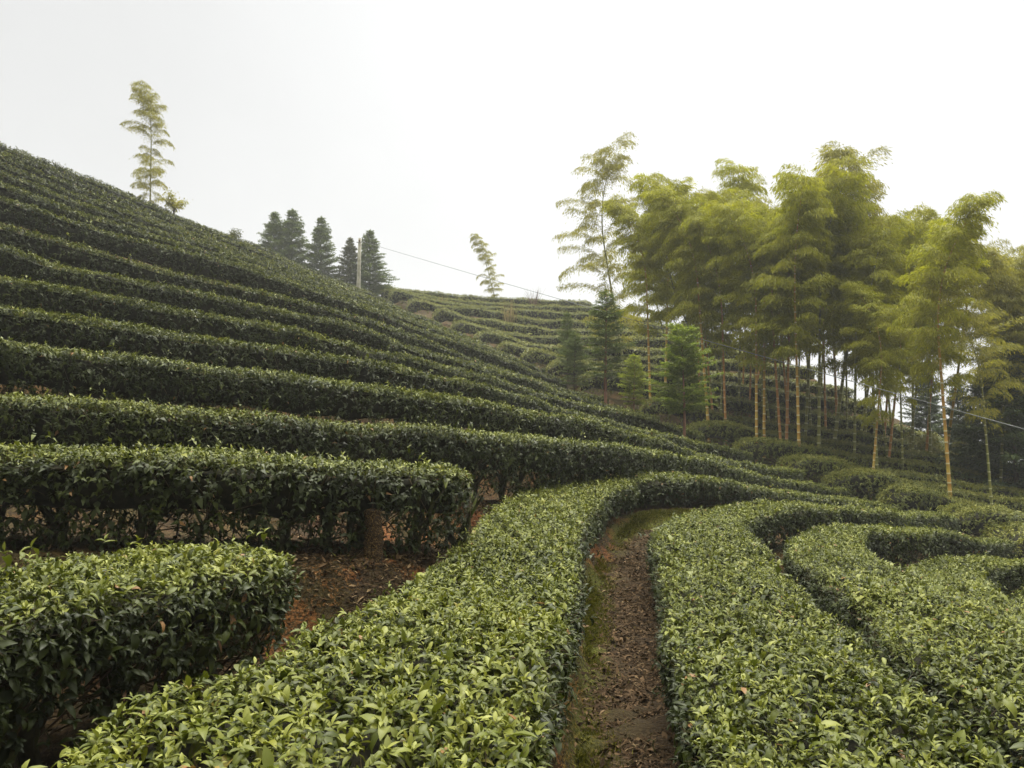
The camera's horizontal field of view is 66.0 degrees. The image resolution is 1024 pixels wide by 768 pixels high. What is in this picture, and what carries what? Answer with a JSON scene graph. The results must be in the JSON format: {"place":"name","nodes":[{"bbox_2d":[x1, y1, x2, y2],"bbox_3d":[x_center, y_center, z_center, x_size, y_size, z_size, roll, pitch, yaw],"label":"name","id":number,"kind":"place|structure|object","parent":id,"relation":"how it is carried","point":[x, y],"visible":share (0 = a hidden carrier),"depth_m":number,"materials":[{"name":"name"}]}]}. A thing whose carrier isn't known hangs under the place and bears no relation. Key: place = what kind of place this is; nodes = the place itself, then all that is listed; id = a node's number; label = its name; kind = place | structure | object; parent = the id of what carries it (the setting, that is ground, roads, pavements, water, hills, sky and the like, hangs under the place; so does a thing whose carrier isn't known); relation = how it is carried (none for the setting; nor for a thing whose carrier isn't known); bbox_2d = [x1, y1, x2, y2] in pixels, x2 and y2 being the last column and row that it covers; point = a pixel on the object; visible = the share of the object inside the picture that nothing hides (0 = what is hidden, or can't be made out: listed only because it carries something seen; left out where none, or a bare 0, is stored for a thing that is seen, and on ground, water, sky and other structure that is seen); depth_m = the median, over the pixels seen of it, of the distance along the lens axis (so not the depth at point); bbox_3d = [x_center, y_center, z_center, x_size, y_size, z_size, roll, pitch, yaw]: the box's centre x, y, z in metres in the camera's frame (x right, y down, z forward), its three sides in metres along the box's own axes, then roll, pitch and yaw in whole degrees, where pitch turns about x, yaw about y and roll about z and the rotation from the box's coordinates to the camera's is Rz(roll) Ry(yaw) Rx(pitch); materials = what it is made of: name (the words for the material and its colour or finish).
{"place":"outdoors","nodes":[
{"label":"outdoors","id":0,"kind":"place"},
{"bbox_2d":[0,224,1018,767],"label":"ground","id":1,"kind":"structure","parent":0,"point":[328,608],"depth_m":5.25,"materials":[{"name":"soil"}]},
{"bbox_2d":[119,80,175,205],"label":"bamboo","id":2,"kind":"object","parent":1,"relation":"on","point":[148,100],"visible":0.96,"depth_m":37.90,"materials":[{"name":"green plant"}]},
{"bbox_2d":[0,528,304,767],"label":"tea hedge","id":3,"kind":"object","parent":1,"relation":"on","point":[147,611],"visible":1,"depth_m":3.23,"materials":[{"name":"green plant"}]},
{"bbox_2d":[158,187,192,214],"bbox_3d":[-15.883,-8.370,37.182,1.579,1.721,1.180,0,-4,0],"label":"tree","id":4,"kind":"object","parent":1,"relation":"on","point":[172,203],"visible":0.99,"depth_m":37.06,"materials":[{"name":"green plant"}]},
{"bbox_2d":[0,142,371,293],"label":"tea hedge","id":5,"kind":"object","parent":1,"relation":"on","point":[45,162],"visible":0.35,"depth_m":35.92,"materials":[{"name":"green plant"}]},
{"bbox_2d":[0,141,404,309],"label":"tea hedge","id":6,"kind":"object","parent":1,"relation":"on","point":[117,193],"visible":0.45,"depth_m":32.80,"materials":[{"name":"green plant"}]},
{"bbox_2d":[0,150,441,324],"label":"tea hedge","id":7,"kind":"object","parent":1,"relation":"on","point":[170,219],"visible":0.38,"depth_m":30.20,"materials":[{"name":"green plant"}]},
{"bbox_2d":[0,153,468,336],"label":"tea hedge","id":8,"kind":"object","parent":1,"relation":"on","point":[67,185],"visible":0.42,"depth_m":27.36,"materials":[{"name":"green plant"}]},
{"bbox_2d":[0,430,482,560],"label":"tea hedge","id":9,"kind":"object","parent":1,"relation":"on","point":[162,482],"visible":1,"depth_m":5.22,"materials":[{"name":"green plant"}]},
{"bbox_2d":[0,159,497,350],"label":"tea hedge","id":10,"kind":"object","parent":1,"relation":"on","point":[17,172],"visible":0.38,"depth_m":24.98,"materials":[{"name":"green plant"}]},
{"bbox_2d":[0,170,517,358],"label":"tea hedge","id":11,"kind":"object","parent":1,"relation":"on","point":[57,197],"visible":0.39,"depth_m":23.21,"materials":[{"name":"green plant"}]},
{"bbox_2d":[0,181,547,374],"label":"tea hedge","id":12,"kind":"object","parent":1,"relation":"on","point":[56,208],"visible":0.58,"depth_m":21.22,"materials":[{"name":"green plant"}]},
{"bbox_2d":[257,211,295,258],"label":"fir tree","id":13,"kind":"object","parent":1,"relation":"on","point":[273,229],"visible":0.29,"depth_m":57.54,"materials":[{"name":"green plant"}]},
{"bbox_2d":[0,196,569,390],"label":"tea hedge","id":14,"kind":"object","parent":1,"relation":"on","point":[34,218],"visible":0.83,"depth_m":19.93,"materials":[{"name":"green plant"}]},
{"bbox_2d":[270,208,319,272],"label":"fir tree","id":15,"kind":"object","parent":1,"relation":"on","point":[290,231],"visible":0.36,"depth_m":57.46,"materials":[{"name":"green plant"}]},
{"bbox_2d":[0,222,608,403],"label":"tea hedge","id":16,"kind":"object","parent":1,"relation":"on","point":[61,251],"visible":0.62,"depth_m":17.35,"materials":[{"name":"green plant"}]},
{"bbox_2d":[296,216,345,280],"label":"fir tree","id":17,"kind":"object","parent":1,"relation":"on","point":[322,236],"visible":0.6,"depth_m":57.45,"materials":[{"name":"green plant"}]},
{"bbox_2d":[0,244,659,418],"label":"tea hedge","id":18,"kind":"object","parent":1,"relation":"on","point":[13,264],"visible":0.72,"depth_m":15.38,"materials":[{"name":"green plant"}]},
{"bbox_2d":[332,237,366,287],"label":"fir tree","id":19,"kind":"object","parent":1,"relation":"on","point":[349,253],"visible":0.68,"depth_m":57.42,"materials":[{"name":"green plant"}]},
{"bbox_2d":[0,275,705,445],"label":"tea hedge","id":20,"kind":"object","parent":1,"relation":"on","point":[62,299],"visible":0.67,"depth_m":13.31,"materials":[{"name":"green plant"}]},
{"bbox_2d":[356,238,362,288],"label":"utility pole","id":21,"kind":"object","parent":1,"relation":"on","point":[359,242],"visible":0.91,"depth_m":50.63,"materials":[{"name":"concrete"}]},
{"bbox_2d":[362,241,1022,428],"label":"overhead cable","id":22,"kind":"object","parent":21,"relation":"attached to","point":[752,353],"visible":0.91,"depth_m":23.45,"materials":[{"name":"black metal"}]},
{"bbox_2d":[345,229,399,298],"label":"fir tree","id":23,"kind":"object","parent":1,"relation":"on","point":[368,251],"visible":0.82,"depth_m":57.40,"materials":[{"name":"green plant"}]},
{"bbox_2d":[362,508,383,562],"bbox_3d":[-0.970,1.056,5.446,0.186,0.402,0.187,0,-4,0],"label":"tree stump","id":24,"kind":"object","parent":1,"relation":"on","point":[374,543],"visible":0.9,"depth_m":5.39,"materials":[{"name":"brown wood"}]},
{"bbox_2d":[0,302,754,462],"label":"tea hedge","id":25,"kind":"object","parent":1,"relation":"on","point":[57,329],"visible":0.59,"depth_m":11.42,"materials":[{"name":"green plant"}]},
{"bbox_2d":[0,336,806,481],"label":"tea hedge","id":26,"kind":"object","parent":1,"relation":"on","point":[67,371],"visible":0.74,"depth_m":9.59,"materials":[{"name":"green plant"}]},
{"bbox_2d":[0,388,851,504],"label":"tea hedge","id":27,"kind":"object","parent":1,"relation":"on","point":[508,455],"visible":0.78,"depth_m":8.19,"materials":[{"name":"green plant"}]},
{"bbox_2d":[21,466,895,767],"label":"tea hedge","id":28,"kind":"object","parent":1,"relation":"on","point":[461,654],"visible":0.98,"depth_m":2.75,"materials":[{"name":"green plant"}]},
{"bbox_2d":[370,284,592,307],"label":"tea hedge","id":29,"kind":"object","parent":1,"relation":"on","point":[515,300],"visible":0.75,"depth_m":60.04,"materials":[{"name":"green plant"}]},
{"bbox_2d":[470,234,503,297],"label":"bamboo","id":30,"kind":"object","parent":1,"relation":"on","point":[483,257],"visible":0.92,"depth_m":61.68,"materials":[{"name":"green plant"}]},
{"bbox_2d":[378,288,628,315],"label":"tea hedge","id":31,"kind":"object","parent":1,"relation":"on","point":[551,307],"visible":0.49,"depth_m":55.95,"materials":[{"name":"green plant"}]},
{"bbox_2d":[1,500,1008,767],"bbox_3d":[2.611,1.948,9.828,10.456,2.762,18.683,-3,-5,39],"label":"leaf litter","id":32,"kind":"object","parent":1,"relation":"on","point":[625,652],"visible":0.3,"depth_m":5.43,"materials":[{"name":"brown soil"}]},
{"bbox_2d":[145,502,896,767],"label":"moss","id":33,"kind":"object","parent":1,"relation":"on","point":[639,517],"visible":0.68,"depth_m":6.81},
{"bbox_2d":[388,289,660,325],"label":"tea hedge","id":34,"kind":"object","parent":1,"relation":"on","point":[397,295],"visible":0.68,"depth_m":52.59,"materials":[{"name":"green plant"}]},
{"bbox_2d":[406,298,684,332],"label":"tea hedge","id":35,"kind":"object","parent":1,"relation":"on","point":[417,305],"visible":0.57,"depth_m":49.88,"materials":[{"name":"green plant"}]},
{"bbox_2d":[555,311,579,389],"bbox_3d":[1.978,-1.011,27.919,0.917,3.224,1.018,2,-5,-23],"label":"fir tree","id":36,"kind":"object","parent":1,"relation":"on","point":[566,331],"visible":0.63,"depth_m":27.93,"materials":[{"name":"green plant"}]},
{"bbox_2d":[431,307,716,340],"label":"tea hedge","id":37,"kind":"object","parent":1,"relation":"on","point":[443,315],"visible":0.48,"depth_m":46.16,"materials":[{"name":"green plant"}]},
{"bbox_2d":[558,331,594,393],"bbox_3d":[2.150,-0.330,26.867,1.262,3.025,1.235,-1,-4,16],"label":"fir tree","id":38,"kind":"object","parent":1,"relation":"on","point":[574,355],"visible":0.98,"depth_m":26.83,"materials":[{"name":"green plant"}]},
{"bbox_2d":[552,130,643,357],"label":"bamboo","id":39,"kind":"object","parent":1,"relation":"on","point":[615,167],"visible":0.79,"depth_m":38.40,"materials":[{"name":"green plant"}]},
{"bbox_2d":[450,318,749,350],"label":"tea hedge","id":40,"kind":"object","parent":1,"relation":"on","point":[465,327],"visible":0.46,"depth_m":43.11,"materials":[{"name":"green plant"}]},
{"bbox_2d":[583,288,637,404],"bbox_3d":[2.922,-0.758,24.691,1.634,4.600,1.669,2,-5,-25],"label":"fir tree","id":41,"kind":"object","parent":1,"relation":"on","point":[609,319],"visible":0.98,"depth_m":24.65,"materials":[{"name":"green plant"}]},
{"bbox_2d":[473,330,790,363],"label":"tea hedge","id":42,"kind":"object","parent":1,"relation":"on","point":[491,337],"visible":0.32,"depth_m":39.97,"materials":[{"name":"green plant"}]},
{"bbox_2d":[616,353,655,411],"bbox_3d":[3.529,0.379,22.903,1.231,2.598,1.108,3,-5,-39],"label":"fir tree","id":43,"kind":"object","parent":1,"relation":"on","point":[631,370],"visible":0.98,"depth_m":22.89,"materials":[{"name":"green plant"}]},
{"bbox_2d":[600,194,688,405],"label":"bamboo","id":44,"kind":"object","parent":1,"relation":"on","point":[612,207],"visible":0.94,"depth_m":28.55,"materials":[{"name":"green plant"}]},
{"bbox_2d":[622,171,684,383],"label":"bamboo","id":45,"kind":"object","parent":1,"relation":"on","point":[640,182],"visible":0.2,"depth_m":31.99,"materials":[{"name":"green plant"}]},
{"bbox_2d":[497,341,817,381],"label":"tea hedge","id":46,"kind":"object","parent":1,"relation":"on","point":[513,349],"visible":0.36,"depth_m":37.03,"materials":[{"name":"green plant"}]},
{"bbox_2d":[621,176,719,411],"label":"bamboo","id":47,"kind":"object","parent":1,"relation":"on","point":[682,188],"visible":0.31,"depth_m":28.97,"materials":[{"name":"green plant"}]},
{"bbox_2d":[644,322,723,438],"bbox_3d":[4.641,0.328,21.291,1.888,4.046,1.800,-4,-6,41],"label":"fir tree","id":48,"kind":"object","parent":1,"relation":"on","point":[682,362],"visible":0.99,"depth_m":21.21,"materials":[{"name":"green plant"}]},
{"bbox_2d":[519,347,853,398],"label":"tea hedge","id":49,"kind":"object","parent":1,"relation":"on","point":[539,355],"visible":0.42,"depth_m":34.29,"materials":[{"name":"green plant"}]},
{"bbox_2d":[638,179,741,442],"bbox_3d":[6.162,-2.534,27.116,4.004,9.342,2.774,-3,-5,34],"label":"bamboo","id":50,"kind":"object","parent":1,"relation":"on","point":[673,217],"visible":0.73,"depth_m":27.09,"materials":[{"name":"green plant"}]},
{"bbox_2d":[664,186,725,409],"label":"bamboo","id":51,"kind":"object","parent":1,"relation":"on","point":[709,194],"visible":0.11,"depth_m":29.12,"materials":[{"name":"green plant"}]},
{"bbox_2d":[546,357,876,417],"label":"tea hedge","id":52,"kind":"object","parent":1,"relation":"on","point":[731,388],"visible":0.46,"depth_m":32.51,"materials":[{"name":"green plant"}]},
{"bbox_2d":[676,215,749,445],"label":"bamboo","id":53,"kind":"object","parent":1,"relation":"on","point":[707,276],"visible":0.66,"depth_m":26.40,"materials":[{"name":"green plant"}]},
{"bbox_2d":[682,222,758,416],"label":"bamboo","id":54,"kind":"object","parent":1,"relation":"on","point":[711,337],"visible":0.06,"depth_m":28.26,"materials":[{"name":"green plant"}]},
{"bbox_2d":[710,157,767,415],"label":"bamboo","id":55,"kind":"object","parent":1,"relation":"on","point":[749,184],"visible":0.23,"depth_m":30.85,"materials":[{"name":"green plant"}]},
{"bbox_2d":[694,187,792,420],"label":"bamboo","id":56,"kind":"object","parent":1,"relation":"on","point":[731,191],"visible":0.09,"depth_m":28.94,"materials":[{"name":"green plant"}]},
{"bbox_2d":[699,198,811,462],"bbox_3d":[7.925,-1.802,25.217,3.709,8.710,2.802,-3,-6,40],"label":"bamboo","id":57,"kind":"object","parent":1,"relation":"on","point":[724,218],"visible":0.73,"depth_m":25.24,"materials":[{"name":"green plant"}]},
{"bbox_2d":[577,370,944,447],"bbox_3d":[9.874,1.320,30.851,14.822,3.710,2.240,0,-4,-3],"label":"tea hedge","id":58,"kind":"object","parent":1,"relation":"on","point":[740,404],"visible":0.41,"depth_m":30.51,"materials":[{"name":"green plant"}]},
{"bbox_2d":[726,208,804,457],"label":"bamboo","id":59,"kind":"object","parent":1,"relation":"on","point":[744,277],"visible":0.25,"depth_m":25.39,"materials":[{"name":"green plant"}]},
{"bbox_2d":[736,196,819,465],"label":"bamboo","id":60,"kind":"object","parent":1,"relation":"on","point":[759,276],"visible":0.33,"depth_m":24.97,"materials":[{"name":"green plant"}]},
{"bbox_2d":[745,196,838,440],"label":"bamboo","id":61,"kind":"object","parent":1,"relation":"on","point":[766,214],"visible":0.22,"depth_m":25.46,"materials":[{"name":"green plant"}]},
{"bbox_2d":[744,162,847,446],"bbox_3d":[8.887,-1.922,23.858,3.050,9.200,3.049,3,-5,-39],"label":"bamboo","id":62,"kind":"object","parent":1,"relation":"on","point":[814,201],"visible":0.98,"depth_m":23.72,"materials":[{"name":"green plant"}]},
{"bbox_2d":[638,395,972,456],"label":"tea hedge","id":63,"kind":"object","parent":1,"relation":"on","point":[654,408],"visible":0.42,"depth_m":27.90,"materials":[{"name":"green plant"}]},
{"bbox_2d":[767,171,857,440],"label":"bamboo","id":64,"kind":"object","parent":1,"relation":"on","point":[776,175],"visible":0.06,"depth_m":27.04,"materials":[{"name":"green plant"}]},
{"bbox_2d":[799,261,844,428],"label":"bamboo","id":65,"kind":"object","parent":1,"relation":"on","point":[825,414],"visible":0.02,"depth_m":29.51,"materials":[{"name":"green plant"}]},
{"bbox_2d":[767,152,881,475],"bbox_3d":[9.710,-1.992,25.213,3.197,9.936,4.231,2,-4,0],"label":"bamboo","id":66,"kind":"object","parent":1,"relation":"on","point":[836,185],"visible":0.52,"depth_m":24.55,"materials":[{"name":"green plant"}]},
{"bbox_2d":[686,419,962,466],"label":"tea hedge","id":67,"kind":"object","parent":1,"relation":"on","point":[727,430],"visible":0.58,"depth_m":25.80,"materials":[{"name":"green plant"}]},
{"bbox_2d":[637,495,1023,767],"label":"tea hedge","id":68,"kind":"object","parent":1,"relation":"on","point":[762,662],"visible":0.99,"depth_m":3.69,"materials":[{"name":"green plant"}]},
{"bbox_2d":[821,229,854,428],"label":"bamboo","id":69,"kind":"object","parent":1,"relation":"on","point":[836,349],"visible":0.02,"depth_m":30.50,"materials":[{"name":"green plant"}]},
{"bbox_2d":[807,140,907,443],"bbox_3d":[11.717,-2.605,26.587,3.095,10.702,3.966,-4,-6,42],"label":"bamboo","id":70,"kind":"object","parent":1,"relation":"on","point":[836,153],"visible":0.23,"depth_m":26.16,"materials":[{"name":"green plant"}]},
{"bbox_2d":[806,201,923,456],"bbox_3d":[11.206,-1.539,25.404,3.984,9.356,3.010,-1,-5,38],"label":"bamboo","id":71,"kind":"object","parent":1,"relation":"on","point":[844,364],"visible":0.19,"depth_m":25.30,"materials":[{"name":"green plant"}]},
{"bbox_2d":[827,241,906,456],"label":"bamboo","id":72,"kind":"object","parent":1,"relation":"on","point":[885,442],"visible":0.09,"depth_m":25.90,"materials":[{"name":"green plant"}]},
{"bbox_2d":[821,208,920,467],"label":"bamboo","id":73,"kind":"object","parent":1,"relation":"on","point":[877,252],"visible":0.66,"depth_m":23.86,"materials":[{"name":"green plant"}]},
{"bbox_2d":[732,436,1023,489],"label":"tea hedge","id":74,"kind":"object","parent":1,"relation":"on","point":[777,448],"visible":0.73,"depth_m":24.02,"materials":[{"name":"green plant"}]},
{"bbox_2d":[837,281,921,500],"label":"bamboo","id":75,"kind":"object","parent":1,"relation":"on","point":[869,315],"visible":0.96,"depth_m":22.40,"materials":[{"name":"green plant"}]},
{"bbox_2d":[776,520,1023,767],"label":"tea hedge","id":76,"kind":"object","parent":1,"relation":"on","point":[969,664],"visible":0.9,"depth_m":5.22,"materials":[{"name":"green plant"}]},
{"bbox_2d":[776,451,1023,502],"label":"tea hedge","id":77,"kind":"object","parent":1,"relation":"on","point":[824,464],"visible":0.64,"depth_m":22.55,"materials":[{"name":"green plant"}]},
{"bbox_2d":[861,280,947,469],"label":"bamboo","id":78,"kind":"object","parent":1,"relation":"on","point":[911,381],"visible":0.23,"depth_m":24.61,"materials":[{"name":"green plant"}]},
{"bbox_2d":[868,217,943,457],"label":"bamboo","id":79,"kind":"object","parent":1,"relation":"on","point":[910,239],"visible":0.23,"depth_m":25.09,"materials":[{"name":"green plant"}]},
{"bbox_2d":[883,202,940,435],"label":"bamboo","id":80,"kind":"object","parent":1,"relation":"on","point":[928,212],"visible":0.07,"depth_m":28.52,"materials":[{"name":"green plant"}]},
{"bbox_2d":[896,373,946,436],"bbox_3d":[19.086,1.286,36.001,2.859,4.252,3.052,3,-5,-34],"label":"fir tree","id":81,"kind":"object","parent":1,"relation":"on","point":[920,422],"visible":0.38,"depth_m":35.79,"materials":[{"name":"green plant"}]},
{"bbox_2d":[821,466,1023,512],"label":"tea hedge","id":82,"kind":"object","parent":1,"relation":"on","point":[873,483],"visible":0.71,"depth_m":21.29,"materials":[{"name":"green plant"}]},
{"bbox_2d":[889,218,955,450],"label":"bamboo","id":83,"kind":"object","parent":1,"relation":"on","point":[930,220],"visible":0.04,"depth_m":27.31,"materials":[{"name":"green plant"}]},
{"bbox_2d":[900,428,949,456],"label":"shrub","id":84,"kind":"object","parent":1,"relation":"on","point":[921,444],"visible":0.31,"depth_m":28.28,"materials":[{"name":"green plant"}]},
{"bbox_2d":[901,225,977,456],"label":"bamboo","id":85,"kind":"object","parent":1,"relation":"on","point":[931,393],"visible":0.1,"depth_m":26.88,"materials":[{"name":"green plant"}]},
{"bbox_2d":[885,189,1007,499],"bbox_3d":[11.351,-0.538,20.569,2.975,8.625,2.761,-2,-4,-5],"label":"bamboo","id":86,"kind":"object","parent":1,"relation":"on","point":[966,234],"visible":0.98,"depth_m":20.61,"materials":[{"name":"green plant"}]},
{"bbox_2d":[874,481,1023,534],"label":"tea hedge","id":87,"kind":"object","parent":1,"relation":"on","point":[902,497],"visible":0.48,"depth_m":19.91,"materials":[{"name":"green plant"}]},
{"bbox_2d":[921,242,980,451],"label":"bamboo","id":88,"kind":"object","parent":1,"relation":"on","point":[927,436],"visible":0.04,"depth_m":27.91,"materials":[{"name":"green plant"}]},
{"bbox_2d":[931,384,977,446],"bbox_3d":[18.743,1.708,33.069,2.461,4.287,2.306,0,-4,-2],"label":"fir tree","id":89,"kind":"object","parent":1,"relation":"on","point":[955,418],"visible":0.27,"depth_m":32.89,"materials":[{"name":"green plant"}]},
{"bbox_2d":[897,275,1023,504],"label":"bamboo","id":90,"kind":"object","parent":1,"relation":"on","point":[986,353],"visible":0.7,"depth_m":20.85,"materials":[{"name":"green plant"}]},
{"bbox_2d":[904,551,1023,636],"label":"tea hedge","id":91,"kind":"object","parent":1,"relation":"on","point":[983,579],"visible":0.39,"depth_m":9.19,"materials":[{"name":"green plant"}]},
{"bbox_2d":[929,217,1012,456],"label":"bamboo","id":92,"kind":"object","parent":1,"relation":"on","point":[958,368],"visible":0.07,"depth_m":27.18,"materials":[{"name":"green plant"}]},
{"bbox_2d":[934,339,1023,490],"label":"fir tree","id":93,"kind":"object","parent":1,"relation":"on","point":[1014,434],"visible":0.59,"depth_m":24.23,"materials":[{"name":"green plant"}]},
{"bbox_2d":[935,365,1023,480],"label":"fir tree","id":94,"kind":"object","parent":1,"relation":"on","point":[974,391],"visible":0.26,"depth_m":25.32,"materials":[{"name":"green plant"}]},
{"bbox_2d":[936,499,1023,537],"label":"tea hedge","id":95,"kind":"object","parent":1,"relation":"on","point":[973,518],"visible":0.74,"depth_m":17.98,"materials":[{"name":"green plant"}]},
{"bbox_2d":[952,244,1023,482],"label":"bamboo","id":96,"kind":"object","parent":1,"relation":"on","point":[996,275],"visible":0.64,"depth_m":23.97,"materials":[{"name":"green plant"}]},
{"bbox_2d":[958,244,1023,430],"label":"bamboo","id":97,"kind":"object","parent":1,"relation":"on","point":[1019,264],"visible":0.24,"depth_m":24.84,"materials":[{"name":"green plant"}]},
{"bbox_2d":[979,519,1023,558],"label":"tea hedge","id":98,"kind":"object","parent":1,"relation":"on","point":[1014,534],"visible":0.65,"depth_m":17.18,"materials":[{"name":"green plant"}]},
{"bbox_2d":[1007,583,1023,605],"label":"tea hedge","id":99,"kind":"object","parent":1,"relation":"on","point":[1019,595],"visible":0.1,"depth_m":9.48,"materials":[{"name":"green plant"}]},
{"bbox_2d":[0,0,1023,461],"label":"sky","id":100,"kind":"structure","parent":0,"point":[427,126],"materials":[{"name":"white"}]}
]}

